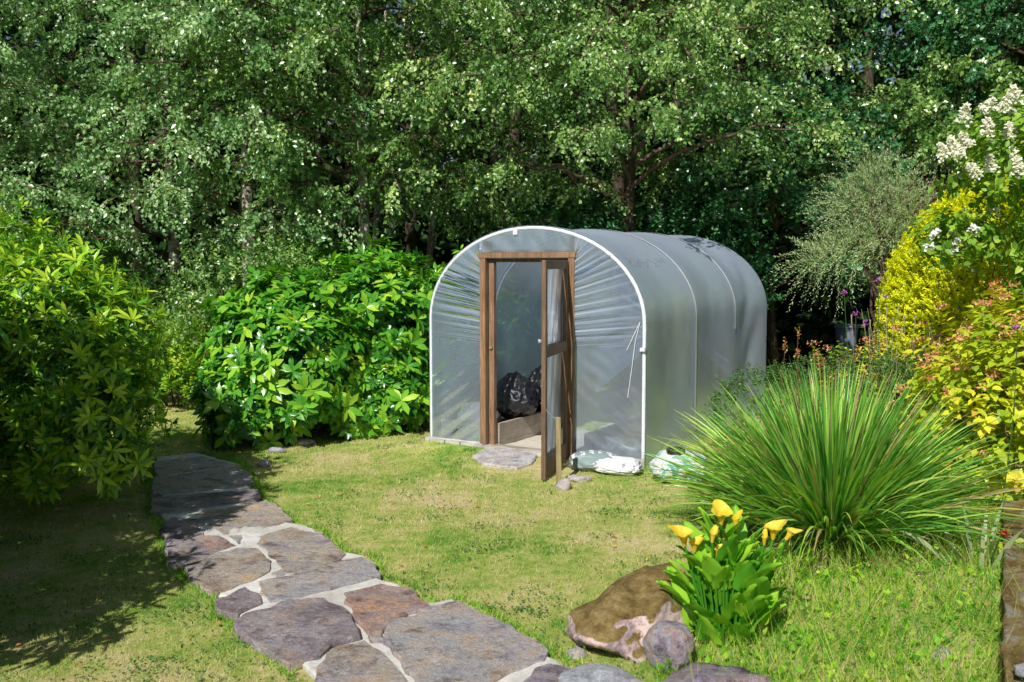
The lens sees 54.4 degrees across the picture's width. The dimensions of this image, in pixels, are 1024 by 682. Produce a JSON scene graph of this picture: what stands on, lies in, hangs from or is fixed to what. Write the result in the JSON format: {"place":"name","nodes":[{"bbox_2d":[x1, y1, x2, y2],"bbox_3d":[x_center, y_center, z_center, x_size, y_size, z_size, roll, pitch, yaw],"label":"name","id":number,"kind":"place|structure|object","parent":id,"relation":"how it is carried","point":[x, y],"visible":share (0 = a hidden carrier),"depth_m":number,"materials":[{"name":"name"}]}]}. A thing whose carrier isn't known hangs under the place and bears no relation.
{"place":"outdoors","nodes":[
{"label":"outdoors","id":0,"kind":"place"},
{"bbox_2d":[149,453,570,681],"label":"path","id":1,"kind":"structure","parent":0,"point":[317,606],"depth_m":5.25,"materials":[{"name":"grey stone"}]},
{"bbox_2d":[6,0,930,187],"label":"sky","id":2,"kind":"structure","parent":0,"point":[882,12],"materials":[{"name":"white"}]},
{"bbox_2d":[0,328,1023,681],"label":"lawn ground","id":3,"kind":"structure","parent":0,"point":[636,538],"depth_m":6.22,"materials":[{"name":"green plant"}]},
{"bbox_2d":[0,297,10,381],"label":"rhododendron","id":4,"kind":"object","parent":3,"relation":"on","point":[4,335],"visible":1,"depth_m":5.20,"materials":[{"name":"green plant"}]},
{"bbox_2d":[0,82,25,228],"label":"bare trunk","id":5,"kind":"object","parent":3,"relation":"on","point":[2,169],"visible":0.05,"depth_m":18.57,"materials":[{"name":"brown plant"}]},
{"bbox_2d":[0,0,173,326],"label":"birch tree","id":6,"kind":"object","parent":3,"relation":"on","point":[10,191],"visible":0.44,"depth_m":11.75,"materials":[{"name":"green plant"}]},
{"bbox_2d":[0,190,187,505],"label":"rhododendron","id":7,"kind":"object","parent":3,"relation":"on","point":[81,318],"visible":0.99,"depth_m":6.94,"materials":[{"name":"green plant"}]},
{"bbox_2d":[59,3,145,307],"bbox_3d":[-7.297,-3.684,17.980,1.910,8.102,0.797,3,5,30],"label":"bare trunk","id":8,"kind":"object","parent":3,"relation":"on","point":[138,221],"visible":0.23,"depth_m":18.01,"materials":[{"name":"brown plant"}]},
{"bbox_2d":[134,302,215,406],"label":"leafy shrub","id":9,"kind":"object","parent":3,"relation":"on","point":[181,358],"visible":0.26,"depth_m":11.79,"materials":[{"name":"green plant"}]},
{"bbox_2d":[66,227,297,388],"bbox_3d":[-4.657,-0.433,13.774,5.078,2.365,1.946,-1,5,-11],"label":"leafy shrub","id":10,"kind":"object","parent":3,"relation":"on","point":[120,261],"visible":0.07,"depth_m":13.53,"materials":[{"name":"green plant"}]},
{"bbox_2d":[0,0,369,380],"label":"birch tree","id":11,"kind":"object","parent":3,"relation":"on","point":[7,150],"visible":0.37,"depth_m":13.24,"materials":[{"name":"green plant"}]},
{"bbox_2d":[10,0,423,285],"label":"birch tree","id":12,"kind":"object","parent":3,"relation":"on","point":[206,12],"visible":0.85,"depth_m":11.80,"materials":[{"name":"green plant"}]},
{"bbox_2d":[149,228,338,355],"bbox_3d":[-3.034,-0.170,11.422,2.299,2.229,1.726,0,4,0],"label":"leafy shrub","id":13,"kind":"object","parent":3,"relation":"on","point":[232,268],"visible":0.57,"depth_m":11.13,"materials":[{"name":"green plant"}]},
{"bbox_2d":[257,460,270,467],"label":"stone","id":14,"kind":"object","parent":3,"relation":"on","point":[263,463],"visible":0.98,"depth_m":8.81,"materials":[{"name":"grey stone"}]},
{"bbox_2d":[146,0,396,259],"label":"birch tree","id":15,"kind":"object","parent":3,"relation":"on","point":[271,201],"visible":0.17,"depth_m":13.52,"materials":[{"name":"green plant"}]},
{"bbox_2d":[253,60,300,200],"bbox_3d":[-4.590,-3.823,19.875,1.760,8.117,1.226,-2,5,-21],"label":"bare trunk","id":16,"kind":"object","parent":3,"relation":"on","point":[272,108],"visible":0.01,"depth_m":19.99,"materials":[{"name":"brown plant"}]},
{"bbox_2d":[268,447,286,452],"bbox_3d":[-2.235,1.043,9.480,0.162,0.068,0.120,3,6,38],"label":"stone","id":17,"kind":"object","parent":3,"relation":"on","point":[276,449],"visible":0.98,"depth_m":9.44,"materials":[{"name":"grey stone"}]},
{"bbox_2d":[295,438,315,445],"bbox_3d":[-2.070,1.021,9.936,0.217,0.100,0.168,0,4,0],"label":"stone","id":18,"kind":"object","parent":3,"relation":"on","point":[305,442],"visible":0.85,"depth_m":9.88,"materials":[{"name":"grey stone"}]},
{"bbox_2d":[196,0,414,262],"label":"birch tree","id":19,"kind":"object","parent":3,"relation":"on","point":[347,20],"visible":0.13,"depth_m":13.98,"materials":[{"name":"green plant"}]},
{"bbox_2d":[186,251,432,451],"bbox_3d":[-1.999,0.070,10.530,3.064,2.045,2.210,-3,6,-37],"label":"rhododendron","id":20,"kind":"object","parent":3,"relation":"on","point":[287,361],"visible":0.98,"depth_m":9.89,"materials":[{"name":"green plant"}]},
{"bbox_2d":[116,0,577,264],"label":"birch tree","id":21,"kind":"object","parent":3,"relation":"on","point":[422,18],"visible":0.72,"depth_m":12.03,"materials":[{"name":"green plant"}]},
{"bbox_2d":[242,223,462,293],"bbox_3d":[-1.460,-0.281,12.286,3.835,2.350,1.978,0,4,0],"label":"rhododendron","id":22,"kind":"object","parent":3,"relation":"on","point":[423,277],"visible":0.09,"depth_m":12.06,"materials":[{"name":"green plant"}]},
{"bbox_2d":[3,437,717,675],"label":"fallen leaves","id":23,"kind":"object","parent":3,"relation":"on","point":[109,638],"visible":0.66,"depth_m":6.19,"materials":[{"name":"brown plant"}]},
{"bbox_2d":[141,449,586,681],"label":"edge grass","id":24,"kind":"structure","parent":3,"relation":"on","point":[326,533],"depth_m":5.76,"materials":[{"name":"green plant"}]},
{"bbox_2d":[260,0,469,256],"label":"birch tree","id":25,"kind":"object","parent":3,"relation":"on","point":[375,222],"visible":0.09,"depth_m":14.45,"materials":[{"name":"green plant"}]},
{"bbox_2d":[323,1,425,255],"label":"bare trunk","id":26,"kind":"object","parent":3,"relation":"on","point":[348,167],"visible":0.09,"depth_m":18.63,"materials":[{"name":"brown plant"}]},
{"bbox_2d":[331,0,437,285],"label":"bare trunk","id":27,"kind":"object","parent":3,"relation":"on","point":[410,232],"visible":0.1,"depth_m":18.32,"materials":[{"name":"brown plant"}]},
{"bbox_2d":[317,0,565,275],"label":"birch tree","id":28,"kind":"object","parent":3,"relation":"on","point":[430,242],"visible":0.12,"depth_m":14.38,"materials":[{"name":"green plant"}]},
{"bbox_2d":[334,0,661,247],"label":"birch tree","id":29,"kind":"object","parent":3,"relation":"on","point":[496,158],"visible":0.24,"depth_m":14.02,"materials":[{"name":"green plant"}]},
{"bbox_2d":[472,447,536,469],"bbox_3d":[-0.065,1.079,9.111,0.667,0.090,0.591,4,6,39],"label":"doorstep slab","id":30,"kind":"structure","parent":3,"relation":"on","point":[499,457],"depth_m":9.04,"materials":[{"name":"grey stone"}]},
{"bbox_2d":[0,0,1023,352],"bbox_3d":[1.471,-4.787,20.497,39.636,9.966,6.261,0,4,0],"label":"distant woodland","id":31,"kind":"object","parent":3,"relation":"on","point":[446,248],"visible":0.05,"depth_m":19.19,"materials":[{"name":"green plant"}]},
{"bbox_2d":[448,0,584,234],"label":"bare trunk","id":32,"kind":"object","parent":3,"relation":"on","point":[516,129],"visible":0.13,"depth_m":18.18,"materials":[{"name":"brown plant"}]},
{"bbox_2d":[546,409,561,483],"bbox_3d":[0.315,0.866,8.210,0.230,0.702,0.057,4,6,39],"label":"wooden stake","id":33,"kind":"object","parent":3,"relation":"on","point":[558,447],"visible":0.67,"depth_m":8.14,"materials":[{"name":"beige wood"}]},
{"bbox_2d":[556,478,571,490],"bbox_3d":[0.415,1.157,7.998,0.128,0.114,0.104,0,4,0],"label":"stone","id":34,"kind":"object","parent":3,"relation":"on","point":[563,484],"visible":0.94,"depth_m":7.97,"materials":[{"name":"grey stone"}]},
{"bbox_2d":[565,646,588,659],"bbox_3d":[0.301,1.464,4.652,0.109,0.078,0.117,3,6,38],"label":"rock","id":35,"kind":"object","parent":3,"relation":"on","point":[577,650],"visible":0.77,"depth_m":4.62,"materials":[{"name":"grey stone"}]},
{"bbox_2d":[566,475,591,481],"bbox_3d":[0.560,1.158,8.313,0.222,0.077,0.115,0,4,0],"label":"stone","id":36,"kind":"object","parent":3,"relation":"on","point":[578,478],"visible":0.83,"depth_m":8.28,"materials":[{"name":"grey stone"}]},
{"bbox_2d":[569,450,615,471],"bbox_3d":[0.709,1.046,8.686,0.440,0.178,0.294,2,5,21],"label":"compost sack","id":37,"kind":"object","parent":3,"relation":"on","point":[583,460],"visible":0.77,"depth_m":8.60,"materials":[{"name":"plastic"}]},
{"bbox_2d":[425,225,766,479],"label":"polytunnel","id":38,"kind":"structure","parent":3,"relation":"on","point":[688,313],"depth_m":9.87,"materials":[{"name":"clear plastic"}]},
{"bbox_2d":[538,260,567,479],"bbox_3d":[0.358,0.216,8.622,0.071,1.825,0.850,1,5,16],"label":"door","id":39,"kind":"structure","parent":38,"relation":"in","point":[554,370],"depth_m":8.63,"materials":[{"name":"brown wood"}]},
{"bbox_2d":[558,663,643,681],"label":"rock","id":40,"kind":"object","parent":3,"relation":"on","point":[594,672],"visible":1,"depth_m":4.23,"materials":[{"name":"grey stone"}]},
{"bbox_2d":[584,415,645,458],"bbox_3d":[1.719,0.865,10.372,0.578,0.220,3.248,3,5,31],"label":"raised bed","id":41,"kind":"object","parent":3,"relation":"on","point":[622,438],"visible":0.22,"depth_m":9.07,"materials":[{"name":"wood"}]},
{"bbox_2d":[593,456,642,475],"bbox_3d":[0.903,1.070,8.551,0.438,0.146,0.259,2,5,22],"label":"compost sack","id":42,"kind":"object","parent":3,"relation":"on","point":[620,465],"visible":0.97,"depth_m":8.45,"materials":[{"name":"white plastic"}]},
{"bbox_2d":[566,562,688,662],"bbox_3d":[0.621,1.410,4.974,0.548,0.498,0.980,3,5,34],"label":"boulder","id":43,"kind":"object","parent":3,"relation":"on","point":[617,615],"visible":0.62,"depth_m":4.70,"materials":[{"name":"brown stone"}]},
{"bbox_2d":[465,169,789,388],"bbox_3d":[1.450,-0.832,13.938,4.871,3.119,1.860,0,4,0],"label":"evergreen shrub","id":44,"kind":"object","parent":3,"relation":"on","point":[657,218],"visible":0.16,"depth_m":13.67,"materials":[{"name":"green plant"}]},
{"bbox_2d":[587,0,706,357],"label":"bare trunk","id":45,"kind":"object","parent":3,"relation":"on","point":[619,184],"visible":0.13,"depth_m":17.57,"materials":[{"name":"brown plant"}]},
{"bbox_2d":[345,0,967,392],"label":"birch tree","id":46,"kind":"object","parent":3,"relation":"on","point":[630,53],"visible":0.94,"depth_m":11.72,"materials":[{"name":"green plant"}]},
{"bbox_2d":[642,620,694,671],"bbox_3d":[0.707,1.389,4.521,0.231,0.224,0.224,0,4,0],"label":"rock","id":47,"kind":"object","parent":3,"relation":"on","point":[662,641],"visible":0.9,"depth_m":4.45,"materials":[{"name":"grey stone"}]},
{"bbox_2d":[649,449,709,482],"bbox_3d":[1.390,1.038,8.247,0.491,0.268,0.341,-1,4,-7],"label":"compost sack","id":48,"kind":"object","parent":3,"relation":"on","point":[661,453],"visible":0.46,"depth_m":8.12,"materials":[{"name":"white plastic"}]},
{"bbox_2d":[660,662,771,681],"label":"rock","id":49,"kind":"object","parent":3,"relation":"on","point":[739,674],"visible":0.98,"depth_m":4.10,"materials":[{"name":"grey stone"}]},
{"bbox_2d":[520,0,926,240],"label":"birch tree","id":50,"kind":"object","parent":3,"relation":"on","point":[669,167],"visible":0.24,"depth_m":14.49,"materials":[{"name":"green plant"}]},
{"bbox_2d":[655,499,802,645],"bbox_3d":[1.031,1.119,4.776,0.690,0.690,0.587,0,4,0],"label":"arum lily","id":51,"kind":"object","parent":3,"relation":"on","point":[725,575],"visible":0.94,"depth_m":4.70,"materials":[{"name":"green plant"}]},
{"bbox_2d":[727,8,782,219],"bbox_3d":[4.300,-3.641,17.518,1.963,8.112,1.133,-2,5,-28],"label":"bare trunk","id":52,"kind":"object","parent":3,"relation":"on","point":[741,60],"visible":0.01,"depth_m":17.55,"materials":[{"name":"brown plant"}]},
{"bbox_2d":[643,62,917,380],"bbox_3d":[3.792,-1.578,14.290,3.680,4.573,3.137,0,4,0],"label":"holly tree","id":53,"kind":"object","parent":3,"relation":"on","point":[751,192],"visible":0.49,"depth_m":13.73,"materials":[{"name":"green plant"}]},
{"bbox_2d":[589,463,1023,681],"bbox_3d":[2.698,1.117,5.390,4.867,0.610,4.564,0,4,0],"label":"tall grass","id":54,"kind":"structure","parent":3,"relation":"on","point":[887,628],"depth_m":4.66,"materials":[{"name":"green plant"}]},
{"bbox_2d":[750,528,865,590],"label":"grass tuft","id":55,"kind":"object","parent":3,"relation":"on","point":[804,567],"visible":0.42,"depth_m":5.61,"materials":[{"name":"green plant"}]},
{"bbox_2d":[630,327,1023,574],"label":"strap leaved clump","id":56,"kind":"object","parent":3,"relation":"on","point":[826,461],"visible":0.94,"depth_m":5.96,"materials":[{"name":"green plant"}]},
{"bbox_2d":[841,290,848,367],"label":"purple flower","id":57,"kind":"object","parent":3,"relation":"on","point":[843,291],"visible":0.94,"depth_m":9.41,"materials":[{"name":"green plant"}]},
{"bbox_2d":[834,323,858,362],"bbox_3d":[5.655,0.036,16.853,0.417,0.660,0.417,0,4,0],"label":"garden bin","id":58,"kind":"object","parent":3,"relation":"on","point":[840,334],"visible":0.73,"depth_m":16.70,"materials":[{"name":"grey plastic"}]},
{"bbox_2d":[701,342,1001,446],"bbox_3d":[2.965,0.562,8.930,2.599,1.143,1.429,3,5,31],"label":"shrub","id":59,"kind":"object","parent":3,"relation":"on","point":[898,369],"visible":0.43,"depth_m":8.99,"materials":[{"name":"green plant"}]},
{"bbox_2d":[851,311,859,390],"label":"purple flower","id":60,"kind":"object","parent":3,"relation":"on","point":[854,313],"visible":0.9,"depth_m":9.32,"materials":[{"name":"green plant"}]},
{"bbox_2d":[816,0,895,346],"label":"bare trunk","id":61,"kind":"object","parent":3,"relation":"on","point":[832,72],"visible":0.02,"depth_m":19.81,"materials":[{"name":"brown plant"}]},
{"bbox_2d":[786,525,943,579],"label":"grass tuft","id":62,"kind":"object","parent":3,"relation":"on","point":[850,555],"visible":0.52,"depth_m":5.77,"materials":[{"name":"green plant"}]},
{"bbox_2d":[862,318,867,390],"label":"purple flower","id":63,"kind":"object","parent":3,"relation":"on","point":[864,339],"visible":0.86,"depth_m":9.53,"materials":[{"name":"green plant"}]},
{"bbox_2d":[758,135,990,412],"bbox_3d":[3.998,-0.695,11.219,2.664,3.280,1.680,-1,5,-17],"label":"grey willow","id":64,"kind":"object","parent":3,"relation":"on","point":[879,231],"visible":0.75,"depth_m":11.03,"materials":[{"name":"green plant"}]},
{"bbox_2d":[873,276,881,396],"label":"purple flower","id":65,"kind":"object","parent":3,"relation":"on","point":[878,312],"visible":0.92,"depth_m":9.41,"materials":[{"name":"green plant"}]},
{"bbox_2d":[834,9,932,337],"bbox_3d":[7.157,-3.757,18.996,2.356,8.117,0.971,0,4,0],"label":"bare trunk","id":66,"kind":"object","parent":3,"relation":"on","point":[869,74],"visible":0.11,"depth_m":19.16,"materials":[{"name":"brown plant"}]},
{"bbox_2d":[882,293,889,364],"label":"purple flower","id":67,"kind":"object","parent":3,"relation":"on","point":[884,296],"visible":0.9,"depth_m":9.52,"materials":[{"name":"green plant"}]},
{"bbox_2d":[799,316,1023,443],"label":"flowering shrub","id":68,"kind":"object","parent":3,"relation":"on","point":[883,346],"visible":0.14,"depth_m":9.49,"materials":[{"name":"green plant"}]},
{"bbox_2d":[825,0,1023,298],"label":"broadleaf tree","id":69,"kind":"object","parent":3,"relation":"on","point":[984,41],"visible":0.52,"depth_m":14.97,"materials":[{"name":"green plant"}]},
{"bbox_2d":[825,36,1023,359],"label":"broadleaf tree","id":70,"kind":"object","parent":3,"relation":"on","point":[920,111],"visible":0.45,"depth_m":14.19,"materials":[{"name":"green plant"}]},
{"bbox_2d":[844,305,1021,447],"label":"dry stalks","id":71,"kind":"object","parent":3,"relation":"on","point":[896,350],"visible":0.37,"depth_m":8.98,"materials":[{"name":"beige plant"}]},
{"bbox_2d":[898,175,983,338],"bbox_3d":[5.108,-0.570,12.163,1.159,2.870,1.193,3,6,36],"label":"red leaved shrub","id":72,"kind":"object","parent":3,"relation":"on","point":[933,200],"visible":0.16,"depth_m":12.10,"materials":[{"name":"green plant"}]},
{"bbox_2d":[932,647,950,659],"bbox_3d":[1.917,1.408,4.448,0.088,0.071,0.087,-3,6,-37],"label":"stone","id":73,"kind":"object","parent":3,"relation":"on","point":[941,654],"visible":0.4,"depth_m":4.43,"materials":[{"name":"grey stone"}]},
{"bbox_2d":[873,171,1023,439],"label":"golden conifer","id":74,"kind":"object","parent":3,"relation":"on","point":[902,270],"visible":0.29,"depth_m":10.00,"materials":[{"name":"yellow plant"}]},
{"bbox_2d":[885,276,1023,504],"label":"flowering shrub","id":75,"kind":"object","parent":3,"relation":"on","point":[976,351],"visible":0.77,"depth_m":7.26,"materials":[{"name":"yellow plant"}]},
{"bbox_2d":[895,500,1023,570],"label":"iris tuft","id":76,"kind":"object","parent":3,"relation":"on","point":[1008,544],"visible":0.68,"depth_m":5.65,"materials":[{"name":"green plant"}]},
{"bbox_2d":[906,84,1023,319],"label":"hydrangea","id":77,"kind":"object","parent":3,"relation":"on","point":[995,168],"visible":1,"depth_m":8.07,"materials":[{"name":"white plant"}]},
{"bbox_2d":[995,528,1023,552],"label":"red flowered sprig","id":78,"kind":"object","parent":3,"relation":"on","point":[1003,533],"visible":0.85,"depth_m":5.70,"materials":[{"name":"yellow plant"}]},
{"bbox_2d":[998,499,1023,681],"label":"mossy stone wall","id":79,"kind":"structure","parent":3,"relation":"on","point":[1011,645],"depth_m":4.71,"materials":[{"name":"brown stone"}]},
{"bbox_2d":[1014,663,1023,677],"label":"stone","id":80,"kind":"object","parent":79,"relation":"on","point":[1019,669],"visible":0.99,"depth_m":3.96,"materials":[{"name":"grey stone"}]},
{"bbox_2d":[999,42,1023,305],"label":"bare trunk","id":81,"kind":"object","parent":3,"relation":"on","point":[1021,52],"visible":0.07,"depth_m":18.78,"materials":[{"name":"brown plant"}]},
{"bbox_2d":[1001,324,1022,511],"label":"purple flower","id":82,"kind":"object","parent":3,"relation":"on","point":[1014,327],"visible":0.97,"depth_m":6.67,"materials":[{"name":"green plant"}]},
{"bbox_2d":[505,411,632,451],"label":"floor","id":83,"kind":"structure","parent":0,"point":[533,442],"depth_m":10.00,"materials":[{"name":"beige concrete"}]},
{"bbox_2d":[441,388,633,444],"bbox_3d":[0.393,0.795,11.148,0.688,0.240,3.258,3,5,31],"label":"raised bed","id":84,"kind":"object","parent":83,"relation":"on","point":[516,429],"visible":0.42,"depth_m":10.05,"materials":[{"name":"wood"}]},
{"bbox_2d":[457,402,500,422],"bbox_3d":[-0.331,0.789,10.096,0.455,0.341,0.354,0,4,0],"label":"bag","id":85,"kind":"object","parent":84,"relation":"on","point":[471,412],"visible":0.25,"depth_m":9.96,"materials":[{"name":"white plastic"}]},
{"bbox_2d":[497,372,512,383],"bbox_3d":[-0.001,0.565,10.583,0.403,0.470,0.448,0,4,0],"label":"bin bag","id":86,"kind":"object","parent":84,"relation":"on","point":[506,376],"visible":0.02,"depth_m":10.54,"materials":[{"name":"black plastic"}]},
{"bbox_2d":[497,371,538,419],"bbox_3d":[0.029,0.559,10.111,0.485,0.525,0.535,0,4,0],"label":"bin bag","id":87,"kind":"object","parent":84,"relation":"on","point":[517,395],"visible":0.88,"depth_m":9.96,"materials":[{"name":"black plastic"}]},
{"bbox_2d":[528,365,540,411],"bbox_3d":[0.402,0.478,10.506,0.500,0.622,0.482,2,5,27],"label":"bin bag","id":88,"kind":"object","parent":84,"relation":"on","point":[535,377],"visible":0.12,"depth_m":10.37,"materials":[{"name":"black plastic"}]},
{"bbox_2d":[577,373,597,409],"bbox_3d":[0.730,0.569,11.255,0.487,0.374,0.488,0,4,0],"label":"bucket","id":89,"kind":"object","parent":84,"relation":"on","point":[586,384],"visible":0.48,"depth_m":11.09,"materials":[{"name":"plastic"}]},
{"bbox_2d":[666,446,684,453],"bbox_3d":[1.342,0.897,8.167,0.159,0.055,0.120,0,4,0],"label":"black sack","id":90,"kind":"object","parent":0,"point":[672,449],"visible":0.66,"depth_m":8.12,"materials":[{"name":"black plastic"}]},
{"bbox_2d":[646,484,1023,681],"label":"weedy grass","id":91,"kind":"structure","parent":0,"point":[897,667],"depth_m":4.87,"materials":[{"name":"green plant"}]}
]}

